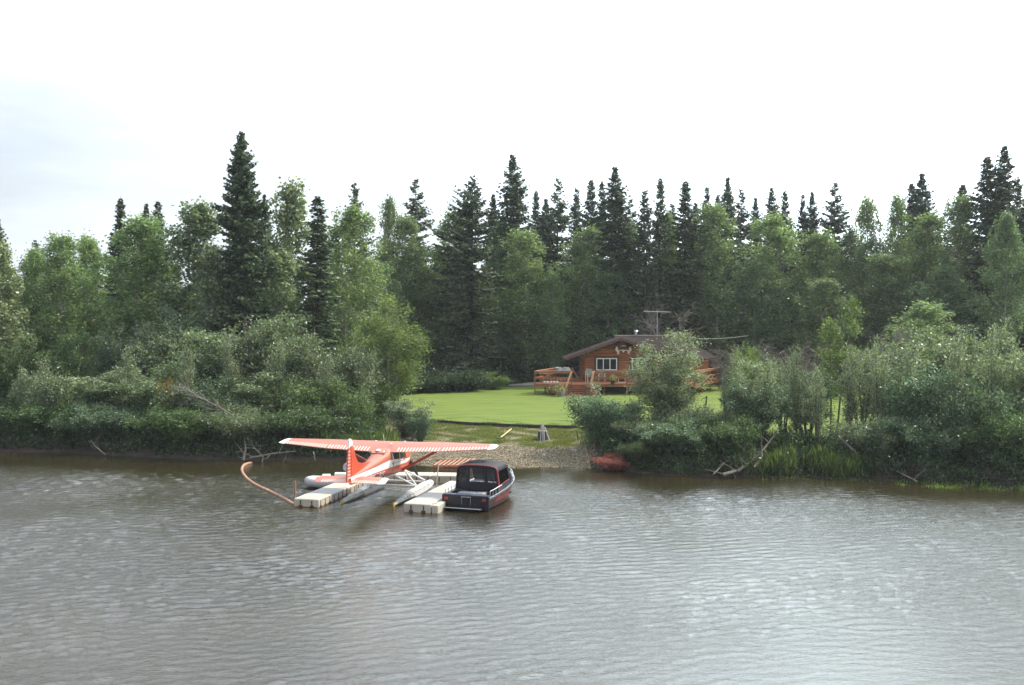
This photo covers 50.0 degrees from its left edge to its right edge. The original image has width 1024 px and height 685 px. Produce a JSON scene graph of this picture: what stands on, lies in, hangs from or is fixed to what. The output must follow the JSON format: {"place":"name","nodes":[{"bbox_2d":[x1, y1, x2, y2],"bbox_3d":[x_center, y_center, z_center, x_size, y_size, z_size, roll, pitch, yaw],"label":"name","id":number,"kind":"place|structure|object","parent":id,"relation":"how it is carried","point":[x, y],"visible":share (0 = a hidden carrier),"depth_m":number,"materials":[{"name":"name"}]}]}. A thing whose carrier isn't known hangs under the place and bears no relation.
{"place":"outdoors","nodes":[
{"label":"outdoors","id":0,"kind":"place"},
{"bbox_2d":[385,420,590,467],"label":"beach","id":1,"kind":"structure","parent":0,"point":[497,456],"depth_m":66.88,"materials":[{"name":"grey gravel"}]},
{"bbox_2d":[398,422,584,456],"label":"beach grass","id":2,"kind":"structure","parent":1,"relation":"on","point":[552,444],"depth_m":72.11,"materials":[{"name":"green plant"}]},
{"bbox_2d":[400,438,599,467],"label":"pebbles","id":3,"kind":"object","parent":1,"relation":"on","point":[529,461],"visible":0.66,"depth_m":65.69,"materials":[{"name":"grey gravel"}]},
{"bbox_2d":[0,451,1023,684],"bbox_3d":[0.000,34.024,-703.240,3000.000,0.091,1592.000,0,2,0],"label":"water","id":4,"kind":"structure","parent":0,"point":[123,570],"depth_m":37.28,"materials":[{"name":"grey liquid"}]},
{"bbox_2d":[294,483,364,507],"bbox_3d":[-8.608,7.384,54.266,1.278,0.560,7.358,1,2,14],"label":"dock","id":5,"kind":"object","parent":4,"relation":"on","point":[323,496],"visible":0.69,"depth_m":52.18,"materials":[{"name":"white plastic"}]},
{"bbox_2d":[279,431,498,506],"bbox_3d":[-5.806,5.937,53.006,9.081,3.660,8.918,-1,2,-26],"label":"seaplane","id":6,"kind":"object","parent":4,"relation":"on","point":[386,458],"visible":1,"depth_m":52.88,"materials":[{"name":"red paint"}]},
{"bbox_2d":[404,481,455,512],"bbox_3d":[-3.249,7.442,52.612,1.669,0.560,6.605,1,2,15],"label":"dock","id":7,"kind":"object","parent":4,"relation":"on","point":[421,503],"visible":0.65,"depth_m":50.06,"materials":[{"name":"white plastic"}]},
{"bbox_2d":[442,460,514,510],"bbox_3d":[-1.301,6.658,52.289,2.380,2.069,5.821,1,2,20],"label":"jet boat","id":8,"kind":"object","parent":4,"relation":"on","point":[488,486],"visible":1,"depth_m":51.40,"materials":[{"name":"black paint"}]},
{"bbox_2d":[0,310,1023,487],"bbox_3d":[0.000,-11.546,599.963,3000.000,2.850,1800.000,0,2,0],"label":"ground","id":9,"kind":"structure","parent":0,"point":[145,452],"depth_m":66.36,"materials":[{"name":"soil"}]},
{"bbox_2d":[0,239,39,369],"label":"aspen","id":10,"kind":"object","parent":9,"relation":"on","point":[8,318],"visible":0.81,"depth_m":87.67,"materials":[{"name":"green plant"}]},
{"bbox_2d":[0,333,52,409],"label":"shrub","id":11,"kind":"object","parent":9,"relation":"on","point":[9,373],"visible":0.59,"depth_m":75.70,"materials":[{"name":"green plant"}]},
{"bbox_2d":[12,245,60,379],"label":"aspen","id":12,"kind":"object","parent":9,"relation":"on","point":[33,258],"visible":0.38,"depth_m":97.15,"materials":[{"name":"green plant"}]},
{"bbox_2d":[0,391,83,437],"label":"shrub","id":13,"kind":"object","parent":9,"relation":"on","point":[21,422],"visible":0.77,"depth_m":71.40,"materials":[{"name":"green plant"}]},
{"bbox_2d":[4,366,105,430],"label":"willow","id":14,"kind":"object","parent":9,"relation":"on","point":[43,392],"visible":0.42,"depth_m":72.17,"materials":[{"name":"green plant"}]},
{"bbox_2d":[26,229,97,377],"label":"birch","id":15,"kind":"object","parent":9,"relation":"on","point":[63,246],"visible":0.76,"depth_m":91.55,"materials":[{"name":"green plant"}]},
{"bbox_2d":[38,329,101,393],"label":"shrub","id":16,"kind":"object","parent":9,"relation":"on","point":[76,366],"visible":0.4,"depth_m":78.75,"materials":[{"name":"green plant"}]},
{"bbox_2d":[64,229,112,377],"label":"birch","id":17,"kind":"object","parent":9,"relation":"on","point":[88,244],"visible":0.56,"depth_m":96.08,"materials":[{"name":"green plant"}]},
{"bbox_2d":[45,399,154,438],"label":"shrub","id":18,"kind":"object","parent":9,"relation":"on","point":[85,421],"visible":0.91,"depth_m":69.41,"materials":[{"name":"green plant"}]},
{"bbox_2d":[62,370,160,414],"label":"willow","id":19,"kind":"object","parent":9,"relation":"on","point":[100,390],"visible":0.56,"depth_m":73.17,"materials":[{"name":"green plant"}]},
{"bbox_2d":[69,211,191,374],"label":"birch","id":20,"kind":"object","parent":9,"relation":"on","point":[135,278],"visible":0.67,"depth_m":87.17,"materials":[{"name":"green plant"}]},
{"bbox_2d":[91,319,187,413],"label":"willow","id":21,"kind":"object","parent":9,"relation":"on","point":[153,358],"visible":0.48,"depth_m":79.05,"materials":[{"name":"green plant"}]},
{"bbox_2d":[102,359,180,413],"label":"willow","id":22,"kind":"object","parent":9,"relation":"on","point":[145,390],"visible":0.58,"depth_m":72.39,"materials":[{"name":"green plant"}]},
{"bbox_2d":[114,398,228,444],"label":"shrub","id":23,"kind":"object","parent":9,"relation":"on","point":[161,423],"visible":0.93,"depth_m":67.94,"materials":[{"name":"green plant"}]},
{"bbox_2d":[133,301,216,375],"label":"willow","id":24,"kind":"object","parent":9,"relation":"on","point":[168,324],"visible":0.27,"depth_m":81.45,"materials":[{"name":"green plant"}]},
{"bbox_2d":[145,195,232,345],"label":"aspen","id":25,"kind":"object","parent":9,"relation":"on","point":[200,227],"visible":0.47,"depth_m":86.65,"materials":[{"name":"green plant"}]},
{"bbox_2d":[157,326,244,409],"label":"willow","id":26,"kind":"object","parent":9,"relation":"on","point":[203,354],"visible":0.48,"depth_m":75.08,"materials":[{"name":"green plant"}]},
{"bbox_2d":[148,367,254,432],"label":"willow","id":27,"kind":"object","parent":9,"relation":"on","point":[207,389],"visible":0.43,"depth_m":70.58,"materials":[{"name":"green plant"}]},
{"bbox_2d":[186,246,240,361],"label":"aspen","id":28,"kind":"object","parent":9,"relation":"on","point":[210,300],"visible":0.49,"depth_m":83.24,"materials":[{"name":"green plant"}]},
{"bbox_2d":[189,395,276,444],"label":"shrub","id":29,"kind":"object","parent":9,"relation":"on","point":[232,427],"visible":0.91,"depth_m":67.18,"materials":[{"name":"green plant"}]},
{"bbox_2d":[207,131,277,350],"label":"spruce","id":30,"kind":"object","parent":9,"relation":"on","point":[245,212],"visible":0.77,"depth_m":83.16,"materials":[{"name":"green plant"}]},
{"bbox_2d":[207,317,294,404],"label":"willow","id":31,"kind":"object","parent":9,"relation":"on","point":[249,367],"visible":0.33,"depth_m":75.32,"materials":[{"name":"green plant"}]},
{"bbox_2d":[225,370,322,424],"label":"willow","id":32,"kind":"object","parent":9,"relation":"on","point":[260,394],"visible":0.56,"depth_m":71.38,"materials":[{"name":"green plant"}]},
{"bbox_2d":[239,310,323,390],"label":"willow","id":33,"kind":"object","parent":9,"relation":"on","point":[295,364],"visible":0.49,"depth_m":75.36,"materials":[{"name":"green plant"}]},
{"bbox_2d":[255,246,313,347],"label":"aspen","id":34,"kind":"object","parent":9,"relation":"on","point":[286,268],"visible":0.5,"depth_m":85.31,"materials":[{"name":"green plant"}]},
{"bbox_2d":[252,175,324,341],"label":"aspen","id":35,"kind":"object","parent":9,"relation":"on","point":[290,222],"visible":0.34,"depth_m":89.13,"materials":[{"name":"green plant"}]},
{"bbox_2d":[246,403,357,438],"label":"shrub","id":36,"kind":"object","parent":9,"relation":"on","point":[306,421],"visible":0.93,"depth_m":67.56,"materials":[{"name":"green plant"}]},
{"bbox_2d":[293,196,343,386],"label":"spruce","id":37,"kind":"object","parent":9,"relation":"on","point":[318,241],"visible":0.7,"depth_m":87.57,"materials":[{"name":"green plant"}]},
{"bbox_2d":[270,370,373,426],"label":"shrub","id":38,"kind":"object","parent":9,"relation":"on","point":[307,399],"visible":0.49,"depth_m":70.73,"materials":[{"name":"green plant"}]},
{"bbox_2d":[275,326,368,393],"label":"willow","id":39,"kind":"object","parent":9,"relation":"on","point":[314,359],"visible":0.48,"depth_m":73.69,"materials":[{"name":"green plant"}]},
{"bbox_2d":[310,195,388,361],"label":"birch","id":40,"kind":"object","parent":9,"relation":"on","point":[348,258],"visible":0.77,"depth_m":93.22,"materials":[{"name":"green plant"}]},
{"bbox_2d":[318,388,381,428],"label":"shrub","id":41,"kind":"object","parent":9,"relation":"on","point":[363,410],"visible":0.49,"depth_m":70.89,"materials":[{"name":"green plant"}]},
{"bbox_2d":[322,340,384,401],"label":"willow","id":42,"kind":"object","parent":9,"relation":"on","point":[356,376],"visible":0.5,"depth_m":74.30,"materials":[{"name":"green plant"}]},
{"bbox_2d":[341,259,407,387],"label":"birch","id":43,"kind":"object","parent":9,"relation":"on","point":[387,272],"visible":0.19,"depth_m":103.68,"materials":[{"name":"green plant"}]},
{"bbox_2d":[371,189,412,352],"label":"birch","id":44,"kind":"object","parent":9,"relation":"on","point":[389,207],"visible":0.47,"depth_m":109.18,"materials":[{"name":"green plant"}]},
{"bbox_2d":[351,293,434,412],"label":"birch","id":45,"kind":"object","parent":9,"relation":"on","point":[396,337],"visible":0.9,"depth_m":79.32,"materials":[{"name":"green plant"}]},
{"bbox_2d":[377,213,432,374],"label":"birch","id":46,"kind":"object","parent":9,"relation":"on","point":[407,226],"visible":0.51,"depth_m":110.99,"materials":[{"name":"green plant"}]},
{"bbox_2d":[383,397,435,437],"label":"willow","id":47,"kind":"object","parent":9,"relation":"on","point":[401,411],"visible":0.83,"depth_m":71.39,"materials":[{"name":"green plant"}]},
{"bbox_2d":[397,178,438,375],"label":"spruce","id":48,"kind":"object","parent":9,"relation":"on","point":[418,209],"visible":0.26,"depth_m":117.40,"materials":[{"name":"green plant"}]},
{"bbox_2d":[395,265,457,374],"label":"birch","id":49,"kind":"object","parent":9,"relation":"on","point":[427,275],"visible":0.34,"depth_m":112.60,"materials":[{"name":"green plant"}]},
{"bbox_2d":[414,206,485,369],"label":"birch","id":50,"kind":"object","parent":9,"relation":"on","point":[437,256],"visible":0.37,"depth_m":111.12,"materials":[{"name":"green plant"}]},
{"bbox_2d":[419,175,504,375],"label":"spruce","id":51,"kind":"object","parent":9,"relation":"on","point":[470,248],"visible":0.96,"depth_m":108.31,"materials":[{"name":"green plant"}]},
{"bbox_2d":[457,278,507,366],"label":"birch","id":52,"kind":"object","parent":9,"relation":"on","point":[492,300],"visible":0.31,"depth_m":115.45,"materials":[{"name":"green plant"}]},
{"bbox_2d":[0,355,1023,485],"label":"undergrowth","id":53,"kind":"object","parent":9,"relation":"on","point":[606,444],"visible":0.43,"depth_m":62.48,"materials":[{"name":"green plant"}]},
{"bbox_2d":[5,234,1022,378],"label":"background forest","id":54,"kind":"object","parent":9,"relation":"on","point":[39,348],"visible":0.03,"depth_m":113.26,"materials":[{"name":"green plant"}]},
{"bbox_2d":[486,154,547,373],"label":"spruce","id":55,"kind":"object","parent":9,"relation":"on","point":[515,205],"visible":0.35,"depth_m":121.07,"materials":[{"name":"green plant"}]},
{"bbox_2d":[482,226,571,375],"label":"birch","id":56,"kind":"object","parent":9,"relation":"on","point":[521,251],"visible":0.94,"depth_m":113.37,"materials":[{"name":"green plant"}]},
{"bbox_2d":[530,266,571,379],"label":"birch","id":57,"kind":"object","parent":9,"relation":"on","point":[554,285],"visible":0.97,"depth_m":111.41,"materials":[{"name":"green plant"}]},
{"bbox_2d":[535,178,578,375],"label":"spruce","id":58,"kind":"object","parent":9,"relation":"on","point":[560,219],"visible":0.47,"depth_m":121.33,"materials":[{"name":"green plant"}]},
{"bbox_2d":[551,219,613,377],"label":"birch","id":59,"kind":"object","parent":9,"relation":"on","point":[582,247],"visible":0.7,"depth_m":115.07,"materials":[{"name":"green plant"}]},
{"bbox_2d":[560,390,653,443],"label":"bush","id":60,"kind":"object","parent":9,"relation":"on","point":[596,416],"visible":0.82,"depth_m":66.04,"materials":[{"name":"green plant"}]},
{"bbox_2d":[575,270,638,352],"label":"birch","id":61,"kind":"object","parent":9,"relation":"on","point":[607,279],"visible":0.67,"depth_m":111.17,"materials":[{"name":"green plant"}]},
{"bbox_2d":[586,165,642,345],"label":"spruce","id":62,"kind":"object","parent":9,"relation":"on","point":[613,226],"visible":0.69,"depth_m":112.37,"materials":[{"name":"green plant"}]},
{"bbox_2d":[534,367,719,396],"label":"deck","id":63,"kind":"structure","parent":9,"relation":"on","point":[606,385],"depth_m":97.01,"materials":[{"name":"brown wood"}]},
{"bbox_2d":[563,330,716,380],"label":"log cabin","id":64,"kind":"object","parent":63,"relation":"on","point":[608,359],"visible":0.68,"depth_m":100.53,"materials":[{"name":"brown wood"}]},
{"bbox_2d":[625,190,660,334],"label":"spruce","id":65,"kind":"object","parent":9,"relation":"on","point":[642,296],"visible":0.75,"depth_m":111.40,"materials":[{"name":"green plant"}]},
{"bbox_2d":[309,408,980,477],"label":"bank grass","id":66,"kind":"structure","parent":9,"relation":"on","point":[836,462],"depth_m":60.16,"materials":[{"name":"green plant"}]},
{"bbox_2d":[646,176,678,334],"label":"spruce","id":67,"kind":"object","parent":9,"relation":"on","point":[660,233],"visible":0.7,"depth_m":111.41,"materials":[{"name":"green plant"}]},
{"bbox_2d":[615,328,714,424],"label":"willow","id":68,"kind":"object","parent":9,"relation":"on","point":[673,396],"visible":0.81,"depth_m":66.58,"materials":[{"name":"green plant"}]},
{"bbox_2d":[628,412,714,454],"bbox_3d":[9.360,5.178,62.329,5.476,2.246,5.369,0,2,-4],"label":"shrub","id":69,"kind":"object","parent":9,"relation":"on","point":[680,436],"visible":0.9,"depth_m":61.40,"materials":[{"name":"green plant"}]},
{"bbox_2d":[659,179,709,346],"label":"spruce","id":70,"kind":"object","parent":9,"relation":"on","point":[688,236],"visible":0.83,"depth_m":111.20,"materials":[{"name":"green plant"}]},
{"bbox_2d":[672,199,762,382],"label":"birch","id":71,"kind":"object","parent":9,"relation":"on","point":[715,215],"visible":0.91,"depth_m":111.20,"materials":[{"name":"green plant"}]},
{"bbox_2d":[673,410,763,456],"bbox_3d":[11.910,5.132,62.034,5.246,2.629,4.441,0,2,-6],"label":"shrub","id":72,"kind":"object","parent":9,"relation":"on","point":[731,432],"visible":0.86,"depth_m":61.41,"materials":[{"name":"green plant"}]},
{"bbox_2d":[721,258,783,363],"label":"birch","id":73,"kind":"object","parent":9,"relation":"on","point":[759,273],"visible":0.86,"depth_m":111.04,"materials":[{"name":"green plant"}]},
{"bbox_2d":[717,373,797,445],"bbox_3d":[14.343,3.977,64.176,4.774,4.603,4.536,0,2,0],"label":"willow","id":74,"kind":"object","parent":9,"relation":"on","point":[735,400],"visible":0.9,"depth_m":63.44,"materials":[{"name":"green leaf"},{"name":"bark"}]},
{"bbox_2d":[730,206,819,380],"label":"birch","id":75,"kind":"object","parent":9,"relation":"on","point":[773,225],"visible":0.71,"depth_m":113.35,"materials":[{"name":"green plant"}]},
{"bbox_2d":[782,344,813,433],"bbox_3d":[16.831,3.089,64.679,1.830,5.978,1.937,-1,2,-35],"label":"sapling","id":76,"kind":"object","parent":9,"relation":"on","point":[797,384],"visible":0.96,"depth_m":64.55,"materials":[{"name":"green plant"}]},
{"bbox_2d":[772,367,841,436],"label":"willow","id":77,"kind":"object","parent":9,"relation":"on","point":[827,380],"visible":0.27,"depth_m":66.68,"materials":[{"name":"green plant"}]},
{"bbox_2d":[788,276,858,379],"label":"birch","id":78,"kind":"object","parent":9,"relation":"on","point":[822,287],"visible":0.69,"depth_m":107.29,"materials":[{"name":"green plant"}]},
{"bbox_2d":[796,227,853,371],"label":"birch","id":79,"kind":"object","parent":9,"relation":"on","point":[825,242],"visible":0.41,"depth_m":113.54,"materials":[{"name":"green plant"}]},
{"bbox_2d":[814,182,854,376],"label":"spruce","id":80,"kind":"object","parent":9,"relation":"on","point":[836,224],"visible":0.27,"depth_m":121.10,"materials":[{"name":"green plant"}]},
{"bbox_2d":[815,291,869,431],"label":"birch","id":81,"kind":"object","parent":9,"relation":"on","point":[834,334],"visible":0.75,"depth_m":69.84,"materials":[{"name":"green plant"}]},
{"bbox_2d":[826,222,872,369],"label":"birch","id":82,"kind":"object","parent":9,"relation":"on","point":[849,242],"visible":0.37,"depth_m":118.54,"materials":[{"name":"green plant"}]},
{"bbox_2d":[839,344,866,423],"bbox_3d":[19.829,3.132,64.103,1.815,6.069,1.715,-1,2,-29],"label":"sapling","id":83,"kind":"object","parent":9,"relation":"on","point":[850,396],"visible":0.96,"depth_m":64.03,"materials":[{"name":"green plant"}]},
{"bbox_2d":[817,410,912,454],"bbox_3d":[19.726,5.047,61.640,5.397,2.688,5.389,0,2,9],"label":"shrub","id":84,"kind":"object","parent":9,"relation":"on","point":[852,435],"visible":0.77,"depth_m":60.52,"materials":[{"name":"green plant"}]},
{"bbox_2d":[831,343,900,424],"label":"willow","id":85,"kind":"object","parent":9,"relation":"on","point":[863,412],"visible":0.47,"depth_m":65.94,"materials":[{"name":"green plant"}]},
{"bbox_2d":[841,196,896,354],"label":"birch","id":86,"kind":"object","parent":9,"relation":"on","point":[865,246],"visible":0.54,"depth_m":115.56,"materials":[{"name":"green plant"}]},
{"bbox_2d":[863,335,892,424],"bbox_3d":[21.146,2.865,63.187,1.787,6.656,1.688,1,2,19],"label":"sapling","id":87,"kind":"object","parent":9,"relation":"on","point":[876,393],"visible":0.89,"depth_m":63.04,"materials":[{"name":"green plant"}]},
{"bbox_2d":[845,253,927,373],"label":"birch","id":88,"kind":"object","parent":9,"relation":"on","point":[883,263],"visible":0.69,"depth_m":110.45,"materials":[{"name":"green plant"}]},
{"bbox_2d":[842,339,941,420],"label":"willow","id":89,"kind":"object","parent":9,"relation":"on","point":[910,344],"visible":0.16,"depth_m":66.46,"materials":[{"name":"green plant"}]},
{"bbox_2d":[871,188,917,341],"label":"birch","id":90,"kind":"object","parent":9,"relation":"on","point":[897,205],"visible":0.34,"depth_m":115.85,"materials":[{"name":"green plant"}]},
{"bbox_2d":[864,298,961,365],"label":"birch","id":91,"kind":"object","parent":9,"relation":"on","point":[929,313],"visible":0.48,"depth_m":90.78,"materials":[{"name":"green plant"}]},
{"bbox_2d":[868,361,958,428],"bbox_3d":[23.042,3.604,62.536,5.258,5.148,5.951,0,2,-12],"label":"willow","id":92,"kind":"object","parent":9,"relation":"on","point":[922,390],"visible":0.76,"depth_m":61.14,"materials":[{"name":"green plant"}]},
{"bbox_2d":[893,173,946,320],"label":"spruce","id":93,"kind":"object","parent":9,"relation":"on","point":[921,204],"visible":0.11,"depth_m":118.12,"materials":[{"name":"green plant"}]},
{"bbox_2d":[890,208,952,348],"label":"birch","id":94,"kind":"object","parent":9,"relation":"on","point":[916,255],"visible":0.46,"depth_m":112.25,"materials":[{"name":"green plant"}]},
{"bbox_2d":[867,406,982,461],"bbox_3d":[22.659,5.011,59.909,5.145,3.068,5.247,-1,2,-32],"label":"shrub","id":95,"kind":"object","parent":9,"relation":"on","point":[930,438],"visible":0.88,"depth_m":59.19,"materials":[{"name":"green plant"}]},
{"bbox_2d":[878,323,985,403],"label":"willow","id":96,"kind":"object","parent":9,"relation":"on","point":[929,339],"visible":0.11,"depth_m":68.06,"materials":[{"name":"green plant"}]},
{"bbox_2d":[905,260,982,356],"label":"birch","id":97,"kind":"object","parent":9,"relation":"on","point":[945,275],"visible":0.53,"depth_m":105.34,"materials":[{"name":"green plant"}]},
{"bbox_2d":[924,192,990,337],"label":"birch","id":98,"kind":"object","parent":9,"relation":"on","point":[961,207],"visible":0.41,"depth_m":108.96,"materials":[{"name":"green plant"}]},
{"bbox_2d":[910,363,1023,455],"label":"willow","id":99,"kind":"object","parent":9,"relation":"on","point":[1004,404],"visible":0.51,"depth_m":59.75,"materials":[{"name":"green plant"}]},
{"bbox_2d":[924,315,1022,399],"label":"willow","id":100,"kind":"object","parent":9,"relation":"on","point":[1006,346],"visible":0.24,"depth_m":65.42,"materials":[{"name":"green plant"}]},
{"bbox_2d":[958,156,1008,359],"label":"spruce","id":101,"kind":"object","parent":9,"relation":"on","point":[985,174],"visible":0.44,"depth_m":107.67,"materials":[{"name":"green plant"}]},
{"bbox_2d":[947,404,1023,467],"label":"shrub","id":102,"kind":"object","parent":9,"relation":"on","point":[1006,438],"visible":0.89,"depth_m":58.18,"materials":[{"name":"green plant"}]},
{"bbox_2d":[963,204,1023,372],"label":"birch","id":103,"kind":"object","parent":9,"relation":"on","point":[1009,232],"visible":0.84,"depth_m":97.60,"materials":[{"name":"green plant"}]},
{"bbox_2d":[964,344,1023,419],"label":"willow","id":104,"kind":"object","parent":9,"relation":"on","point":[1018,359],"visible":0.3,"depth_m":61.70,"materials":[{"name":"green plant"}]},
{"bbox_2d":[969,145,1022,351],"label":"spruce","id":105,"kind":"object","parent":9,"relation":"on","point":[1003,188],"visible":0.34,"depth_m":106.34,"materials":[{"name":"green plant"}]},
{"bbox_2d":[0,0,1023,302],"label":"sky","id":106,"kind":"structure","parent":0,"point":[141,102],"materials":[{"name":"white"}]},
{"bbox_2d":[391,384,889,438],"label":"lawn","id":107,"kind":"structure","parent":0,"point":[525,405],"depth_m":88.40,"materials":[{"name":"green plant"}]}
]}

